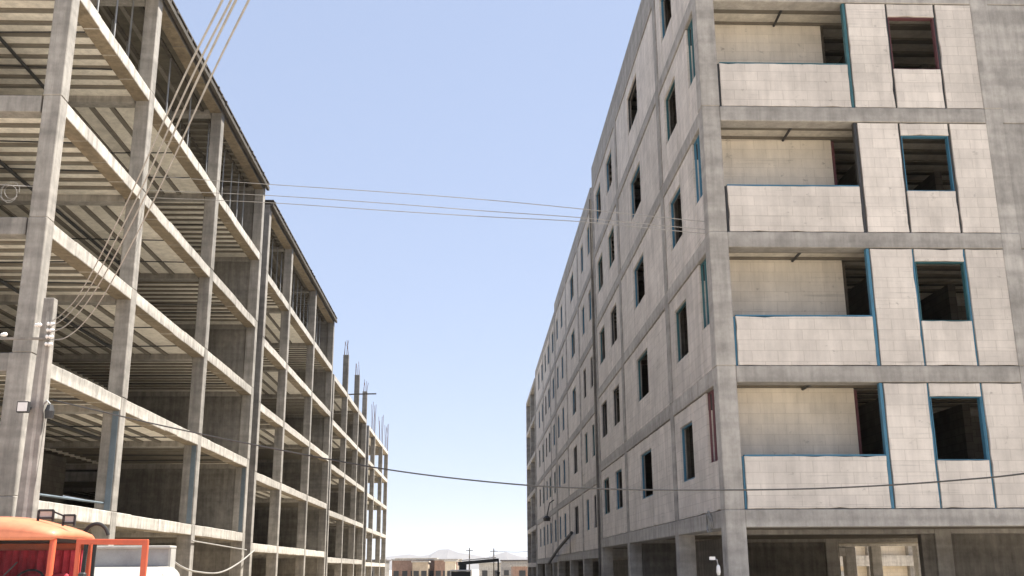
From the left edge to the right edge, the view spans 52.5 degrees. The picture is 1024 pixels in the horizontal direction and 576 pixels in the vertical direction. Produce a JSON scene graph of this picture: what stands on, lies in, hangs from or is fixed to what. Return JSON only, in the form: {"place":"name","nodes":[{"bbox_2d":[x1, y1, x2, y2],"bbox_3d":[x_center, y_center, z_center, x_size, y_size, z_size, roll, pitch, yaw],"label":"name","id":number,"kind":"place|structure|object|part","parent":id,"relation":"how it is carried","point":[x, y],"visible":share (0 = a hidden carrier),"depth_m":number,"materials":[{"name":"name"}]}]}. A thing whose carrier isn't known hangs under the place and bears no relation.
{"place":"outdoors","nodes":[
{"label":"outdoors","id":0,"kind":"place"},
{"bbox_2d":[66,0,640,558],"label":"sky","id":1,"kind":"structure","parent":0,"point":[446,319],"materials":[{"name":"blue"}]},
{"bbox_2d":[389,570,478,575],"bbox_3d":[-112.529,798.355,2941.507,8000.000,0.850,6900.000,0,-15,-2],"label":"ground","id":2,"kind":"structure","parent":0,"point":[475,572],"depth_m":776.82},
{"bbox_2d":[0,298,57,518],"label":"utility pole","id":3,"kind":"object","parent":2,"relation":"on","point":[29,490],"visible":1,"depth_m":21.40,"materials":[{"name":"concrete"}]},
{"bbox_2d":[16,401,31,412],"bbox_3d":[-9.999,2.453,21.313,0.240,0.230,0.240,0,-15,-2],"label":"floodlight","id":4,"kind":"object","parent":3,"relation":"attached to","point":[24,407],"visible":1,"depth_m":21.20,"materials":[{"name":"white paint"}]},
{"bbox_2d":[43,400,54,418],"bbox_3d":[-9.574,2.504,21.469,0.265,0.387,0.197,-8,-17,25],"label":"street lamp","id":5,"kind":"object","parent":3,"relation":"attached to","point":[49,411],"visible":1,"depth_m":21.39,"materials":[{"name":"grey metal"}]},
{"bbox_2d":[50,0,223,321],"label":"cable","id":6,"kind":"object","parent":3,"relation":"attached to","point":[202,39],"visible":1,"depth_m":12.76,"materials":[{"name":"metal"}]},
{"bbox_2d":[49,0,231,327],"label":"cable","id":7,"kind":"object","parent":3,"relation":"attached to","point":[210,39],"visible":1,"depth_m":13.05,"materials":[{"name":"metal"}]},
{"bbox_2d":[49,0,236,332],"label":"cable","id":8,"kind":"object","parent":3,"relation":"attached to","point":[211,50],"visible":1,"depth_m":12.78,"materials":[{"name":"metal"}]},
{"bbox_2d":[50,0,249,339],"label":"cable","id":9,"kind":"object","parent":3,"relation":"attached to","point":[228,40],"visible":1,"depth_m":13.38,"materials":[{"name":"metal"}]},
{"bbox_2d":[52,399,1023,490],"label":"cable","id":10,"kind":"object","parent":3,"relation":"attached to","point":[560,486],"visible":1,"depth_m":19.55,"materials":[{"name":"black rubber"}]},
{"bbox_2d":[0,509,148,575],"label":"truck","id":11,"kind":"object","parent":2,"relation":"on","point":[33,547],"visible":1,"depth_m":14.28,"materials":[{"name":"orange paint"}]},
{"bbox_3d":[-5.500,4.145,14.127,1.018,1.437,0.133,-1,-15,1],"label":"door","id":12,"kind":"part","parent":11,"relation":"part of","materials":[{"name":"orange paint"}]},
{"bbox_2d":[0,0,269,575],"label":"concrete frame building","id":13,"kind":"structure","parent":2,"relation":"on","point":[165,333],"depth_m":33.90,"materials":[{"name":"grey concrete"}]},
{"bbox_2d":[175,550,254,573],"bbox_3d":[-10.511,9.803,37.482,0.237,0.982,16.224,1,-15,-5],"label":"wire","id":14,"kind":"object","parent":13,"relation":"hanging from","point":[179,565],"visible":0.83,"depth_m":35.69,"materials":[{"name":"metal"}]},
{"bbox_2d":[191,540,246,550],"bbox_3d":[-11.225,9.955,40.106,0.109,0.204,8.602,0,-15,-2],"label":"wire","id":15,"kind":"object","parent":13,"relation":"attached to","point":[218,545],"visible":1,"depth_m":39.60,"materials":[{"name":"metal"}]},
{"bbox_2d":[94,545,179,575],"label":"truck","id":16,"kind":"object","parent":2,"relation":"on","point":[117,560],"visible":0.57,"depth_m":20.96,"materials":[{"name":"white paint"}]},
{"bbox_2d":[62,200,336,575],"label":"concrete frame building","id":17,"kind":"structure","parent":2,"relation":"on","point":[286,516],"depth_m":61.18,"materials":[{"name":"grey concrete"}]},
{"bbox_2d":[325,340,375,575],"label":"concrete frame building","id":18,"kind":"structure","parent":2,"relation":"on","point":[345,518],"depth_m":87.28,"materials":[{"name":"grey concrete"}]},
{"bbox_2d":[362,402,388,575],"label":"concrete frame building","id":19,"kind":"structure","parent":2,"relation":"on","point":[374,446],"depth_m":108.62,"materials":[{"name":"grey concrete"}]},
{"bbox_2d":[365,559,390,575],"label":"house","id":20,"kind":"structure","parent":2,"relation":"on","point":[386,567],"depth_m":213.29,"materials":[{"name":"concrete"}]},
{"bbox_2d":[391,559,434,575],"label":"house","id":21,"kind":"structure","parent":2,"relation":"on","point":[401,567],"depth_m":240.76,"materials":[{"name":"red brick"}]},
{"bbox_2d":[395,558,438,558],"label":"house","id":22,"kind":"structure","parent":2,"relation":"on","point":[416,558],"depth_m":405.18,"materials":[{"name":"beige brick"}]},
{"bbox_2d":[411,561,430,575],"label":"house","id":23,"kind":"structure","parent":2,"relation":"on","point":[420,568],"depth_m":229.26,"materials":[{"name":"beige paint"}]},
{"bbox_2d":[413,571,418,575],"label":"window","id":24,"kind":"structure","parent":23,"relation":"in","point":[415,573],"depth_m":228.85,"materials":[{"name":"grey glass"}]},
{"bbox_2d":[421,571,426,575],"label":"window","id":25,"kind":"structure","parent":23,"relation":"in","point":[423,573],"depth_m":228.91,"materials":[{"name":"grey glass"}]},
{"bbox_2d":[433,559,458,575],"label":"house","id":26,"kind":"structure","parent":2,"relation":"on","point":[439,569],"depth_m":231.42,"materials":[{"name":"red brick"}]},
{"bbox_2d":[435,571,440,575],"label":"window","id":27,"kind":"structure","parent":26,"relation":"in","point":[437,573],"depth_m":230.93,"materials":[{"name":"grey glass"}]},
{"bbox_2d":[444,560,456,575],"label":"house","id":28,"kind":"structure","parent":2,"relation":"on","point":[450,565],"depth_m":198.68,"materials":[{"name":"concrete"}]},
{"bbox_2d":[450,557,499,575],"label":"crane truck","id":29,"kind":"object","parent":2,"relation":"on","point":[462,570],"visible":1,"depth_m":98.25,"materials":[{"name":"white paint"}]},
{"bbox_2d":[478,562,501,575],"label":"house","id":30,"kind":"structure","parent":2,"relation":"on","point":[485,569],"depth_m":231.64,"materials":[{"name":"paint"}]},
{"bbox_2d":[482,570,487,575],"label":"window","id":31,"kind":"structure","parent":30,"relation":"in","point":[484,572],"depth_m":231.35,"materials":[{"name":"grey glass"}]},
{"bbox_2d":[490,548,497,575],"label":"utility pole","id":32,"kind":"object","parent":2,"relation":"on","point":[493,551],"visible":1,"depth_m":188.69,"materials":[{"name":"wood"}]},
{"bbox_2d":[500,560,527,575],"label":"house","id":33,"kind":"structure","parent":2,"relation":"on","point":[505,568],"depth_m":251.43,"materials":[{"name":"concrete"}]},
{"bbox_2d":[504,570,508,575],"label":"window","id":34,"kind":"structure","parent":33,"relation":"in","point":[506,572],"depth_m":250.82,"materials":[{"name":"grey glass"}]},
{"bbox_2d":[510,565,527,575],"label":"house","id":35,"kind":"structure","parent":2,"relation":"on","point":[519,570],"depth_m":193.15,"materials":[{"name":"red brick"}]},
{"bbox_2d":[519,570,525,575],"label":"window","id":36,"kind":"structure","parent":35,"relation":"in","point":[521,572],"depth_m":193.04,"materials":[{"name":"grey glass"}]},
{"bbox_2d":[526,378,536,575],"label":"block walled building","id":37,"kind":"structure","parent":2,"relation":"on","point":[531,491],"depth_m":99.39,"materials":[{"name":"concrete"}]},
{"bbox_2d":[535,313,557,575],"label":"block walled building","id":38,"kind":"structure","parent":2,"relation":"on","point":[546,473],"depth_m":78.39,"materials":[{"name":"concrete"}]},
{"bbox_2d":[543,500,553,520],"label":"wall lamp","id":39,"kind":"object","parent":38,"relation":"attached to","point":[546,518],"visible":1,"depth_m":70.00,"materials":[{"name":"black metal"}]},
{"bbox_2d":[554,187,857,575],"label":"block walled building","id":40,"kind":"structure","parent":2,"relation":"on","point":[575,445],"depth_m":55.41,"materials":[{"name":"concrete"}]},
{"bbox_2d":[548,531,572,563],"bbox_3d":[2.900,15.981,63.430,0.416,1.684,15.517,0,-15,-2],"label":"rubble chute","id":41,"kind":"object","parent":40,"relation":"attached to","point":[568,536],"visible":1,"depth_m":61.73,"materials":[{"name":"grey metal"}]},
{"bbox_2d":[573,387,575,414],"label":"window frame","id":42,"kind":"structure","parent":40,"relation":"in","point":[575,387],"depth_m":57.98,"materials":[{"name":"blue metal"}]},
{"bbox_2d":[574,446,576,472],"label":"window frame","id":43,"kind":"structure","parent":40,"relation":"in","point":[576,446],"depth_m":57.23,"materials":[{"name":"grey metal"}]},
{"bbox_2d":[575,506,577,533],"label":"window frame","id":44,"kind":"structure","parent":40,"relation":"in","point":[577,506],"depth_m":56.34,"materials":[{"name":"metal"}]},
{"bbox_2d":[581,245,582,270],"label":"window frame","id":45,"kind":"structure","parent":40,"relation":"in","point":[582,245],"depth_m":53.95,"materials":[{"name":"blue metal"}]},
{"bbox_2d":[584,369,585,396],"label":"window frame","id":46,"kind":"structure","parent":40,"relation":"in","point":[585,369],"depth_m":52.27,"materials":[{"name":"grey metal"}]},
{"bbox_2d":[586,434,587,462],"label":"window frame","id":47,"kind":"structure","parent":40,"relation":"in","point":[586,434],"depth_m":51.39,"materials":[{"name":"teal metal"}]},
{"bbox_2d":[587,500,589,529],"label":"window frame","id":48,"kind":"structure","parent":40,"relation":"in","point":[587,500],"depth_m":50.63,"materials":[{"name":"blue metal"}]},
{"bbox_2d":[588,228,589,254],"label":"window frame","id":49,"kind":"structure","parent":40,"relation":"in","point":[588,228],"depth_m":50.85,"materials":[{"name":"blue metal"}]},
{"bbox_2d":[589,291,590,319],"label":"window frame","id":50,"kind":"structure","parent":40,"relation":"in","point":[590,291],"depth_m":50.03,"materials":[{"name":"blue metal"}]},
{"bbox_2d":[591,358,592,386],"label":"window frame","id":51,"kind":"structure","parent":40,"relation":"in","point":[591,358],"depth_m":49.20,"materials":[{"name":"grey metal"}]},
{"bbox_2d":[593,426,594,455],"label":"window frame","id":52,"kind":"structure","parent":40,"relation":"in","point":[593,426],"depth_m":48.32,"materials":[{"name":"teal metal"}]},
{"bbox_2d":[595,496,596,527],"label":"window frame","id":53,"kind":"structure","parent":40,"relation":"in","point":[595,496],"depth_m":47.45,"materials":[{"name":"metal"}]},
{"bbox_2d":[589,0,1023,575],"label":"block walled building","id":54,"kind":"structure","parent":2,"relation":"on","point":[831,294],"depth_m":25.52,"materials":[{"name":"concrete"}]},
{"bbox_2d":[150,190,704,229],"bbox_3d":[-3.364,-2.321,27.607,16.729,3.357,1.220,-6,-16,20],"label":"wire","id":55,"kind":"object","parent":54,"relation":"attached to","point":[438,207],"visible":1,"depth_m":26.25,"materials":[{"name":"metal"}]},
{"bbox_2d":[150,197,704,233],"bbox_3d":[-3.357,-2.161,27.564,16.706,3.226,1.221,-6,-16,20],"label":"wire","id":56,"kind":"object","parent":54,"relation":"attached to","point":[438,213],"visible":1,"depth_m":26.19,"materials":[{"name":"metal"}]},
{"bbox_2d":[155,176,704,221],"bbox_3d":[-3.379,-2.643,27.694,16.776,3.621,1.218,-6,-16,20],"label":"wire","id":57,"kind":"object","parent":54,"relation":"attached to","point":[440,196],"visible":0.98,"depth_m":26.30,"materials":[{"name":"metal"}]},
{"bbox_2d":[596,186,599,221],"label":"window frame","id":58,"kind":"structure","parent":54,"relation":"in","point":[599,186],"depth_m":47.27,"materials":[{"name":"blue metal"}]},
{"bbox_2d":[598,256,601,291],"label":"window frame","id":59,"kind":"structure","parent":54,"relation":"in","point":[601,256],"depth_m":46.43,"materials":[{"name":"teal metal"}]},
{"bbox_2d":[600,328,603,362],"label":"window frame","id":60,"kind":"structure","parent":54,"relation":"in","point":[603,328],"depth_m":45.56,"materials":[{"name":"teal metal"}]},
{"bbox_2d":[602,400,606,437],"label":"window frame","id":61,"kind":"structure","parent":54,"relation":"in","point":[603,405],"depth_m":44.71,"materials":[{"name":"grey metal"}]},
{"bbox_2d":[605,478,609,513],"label":"window frame","id":62,"kind":"structure","parent":54,"relation":"in","point":[608,478],"depth_m":43.88,"materials":[{"name":"teal metal"}]},
{"bbox_2d":[607,153,610,191],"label":"window frame","id":63,"kind":"structure","parent":54,"relation":"in","point":[610,153],"depth_m":43.63,"materials":[{"name":"blue metal"}]},
{"bbox_2d":[609,227,613,267],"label":"window frame","id":64,"kind":"structure","parent":54,"relation":"in","point":[613,227],"depth_m":42.85,"materials":[{"name":"teal metal"}]},
{"bbox_2d":[611,305,615,345],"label":"window frame","id":65,"kind":"structure","parent":54,"relation":"in","point":[615,305],"depth_m":41.94,"materials":[{"name":"grey metal"}]},
{"bbox_2d":[614,385,618,425],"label":"window frame","id":66,"kind":"structure","parent":54,"relation":"in","point":[615,390],"depth_m":41.17,"materials":[{"name":"metal"}]},
{"bbox_2d":[616,469,622,508],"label":"window frame","id":67,"kind":"structure","parent":54,"relation":"in","point":[621,469],"depth_m":40.27,"materials":[{"name":"blue metal"}]},
{"bbox_2d":[628,78,635,132],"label":"window frame","id":68,"kind":"structure","parent":54,"relation":"in","point":[635,78],"depth_m":37.57,"materials":[{"name":"metal"}]},
{"bbox_2d":[631,164,639,217],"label":"window frame","id":69,"kind":"structure","parent":54,"relation":"in","point":[637,171],"depth_m":36.73,"materials":[{"name":"blue metal"}]},
{"bbox_2d":[635,256,642,306],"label":"window frame","id":70,"kind":"structure","parent":54,"relation":"in","point":[641,259],"depth_m":35.93,"materials":[{"name":"blue metal"}]},
{"bbox_2d":[638,350,646,400],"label":"window frame","id":71,"kind":"structure","parent":54,"relation":"in","point":[645,353],"depth_m":35.07,"materials":[{"name":"teal metal"}]},
{"bbox_2d":[642,450,652,498],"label":"window frame","id":72,"kind":"structure","parent":54,"relation":"in","point":[649,451],"depth_m":34.24,"materials":[{"name":"blue metal"}]},
{"bbox_2d":[661,0,664,37],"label":"window frame","id":73,"kind":"structure","parent":54,"relation":"in","point":[662,9],"depth_m":31.06,"materials":[{"name":"blue metal"}]},
{"bbox_2d":[666,79,674,140],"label":"window frame","id":74,"kind":"structure","parent":54,"relation":"in","point":[667,111],"depth_m":30.14,"materials":[{"name":"teal metal"}]},
{"bbox_2d":[671,188,679,248],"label":"window frame","id":75,"kind":"structure","parent":54,"relation":"in","point":[672,213],"depth_m":29.30,"materials":[{"name":"blue metal"}]},
{"bbox_2d":[676,301,687,362],"bbox_3d":[4.601,1.175,27.797,0.060,1.420,1.560,0,-15,-2],"label":"window frame","id":76,"kind":"structure","parent":54,"relation":"in","point":[677,314],"depth_m":28.48,"materials":[{"name":"teal metal"}]},
{"bbox_2d":[682,422,694,481],"bbox_3d":[4.620,4.264,26.961,0.060,1.420,1.560,0,-15,-2],"label":"window frame","id":77,"kind":"structure","parent":54,"relation":"in","point":[683,436],"depth_m":27.64,"materials":[{"name":"blue metal"}]},
{"bbox_2d":[687,19,694,83],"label":"window frame","id":78,"kind":"structure","parent":54,"relation":"in","point":[691,24],"depth_m":26.94,"materials":[{"name":"teal metal"}]},
{"bbox_2d":[694,135,702,202],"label":"window frame","id":79,"kind":"structure","parent":54,"relation":"in","point":[697,141],"depth_m":26.07,"materials":[{"name":"blue metal"}]},
{"bbox_2d":[701,258,709,328],"bbox_3d":[4.702,0.125,25.055,0.050,1.655,0.815,0,-15,-2],"label":"window frame","id":80,"kind":"structure","parent":54,"relation":"in","point":[704,262],"depth_m":25.24,"materials":[{"name":"teal metal"}]},
{"bbox_2d":[706,511,712,532],"bbox_3d":[4.569,5.410,24.055,0.111,0.516,0.444,0,-15,-2],"label":"wire coil","id":81,"kind":"object","parent":54,"relation":"hanging from","point":[708,516],"visible":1,"depth_m":23.96,"materials":[{"name":"grey metal"}]},
{"bbox_2d":[708,389,717,462],"bbox_3d":[4.721,3.214,24.220,0.050,1.655,0.815,0,-15,-2],"label":"window frame","id":82,"kind":"structure","parent":54,"relation":"in","point":[711,392],"depth_m":24.39,"materials":[{"name":"blue metal"}]},
{"bbox_2d":[709,557,720,574],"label":"wall lamp","id":83,"kind":"object","parent":54,"relation":"attached to","point":[718,571],"visible":1,"depth_m":22.27,"materials":[{"name":"metal"}]},
{"bbox_2d":[887,17,938,68],"bbox_3d":[10.029,-6.096,26.028,1.160,1.430,0.140,0,-15,-2],"label":"window frame","id":84,"kind":"structure","parent":54,"relation":"in","point":[889,18],"depth_m":26.11,"materials":[{"name":"grey metal"}]},
{"bbox_2d":[900,136,954,190],"bbox_3d":[10.048,-2.998,25.190,1.160,1.430,0.140,0,-15,-2],"label":"window frame","id":85,"kind":"structure","parent":54,"relation":"in","point":[902,137],"depth_m":25.25,"materials":[{"name":"blue metal"}]},
{"bbox_2d":[914,262,970,320],"bbox_3d":[10.067,0.091,24.354,1.160,1.430,0.140,0,-15,-2],"label":"window frame","id":86,"kind":"structure","parent":54,"relation":"in","point":[961,263],"depth_m":24.35,"materials":[{"name":"teal metal"}]},
{"bbox_2d":[930,397,987,460],"bbox_3d":[10.086,3.180,23.519,1.160,1.430,0.140,0,-15,-2],"label":"window frame","id":87,"kind":"structure","parent":54,"relation":"in","point":[978,398],"depth_m":23.50,"materials":[{"name":"blue metal"}]},
{"bbox_2d":[840,546,914,575],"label":"building","id":88,"kind":"structure","parent":2,"relation":"on","point":[897,561],"depth_m":60.58,"materials":[{"name":"concrete"}]},
{"bbox_2d":[380,549,527,569],"bbox_3d":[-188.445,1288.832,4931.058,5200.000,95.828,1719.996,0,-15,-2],"label":"mountains","id":89,"kind":"structure","parent":0,"point":[445,554],"depth_m":4626.90,"materials":[{"name":"grey stone"}]},
{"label":"wire","id":90,"kind":"object","parent":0,"visible":0},
{"bbox_2d":[0,182,19,201],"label":"wire coil","id":91,"kind":"object","parent":90,"relation":"hanging from","point":[14,198],"visible":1,"depth_m":23.59,"materials":[{"name":"metal"}]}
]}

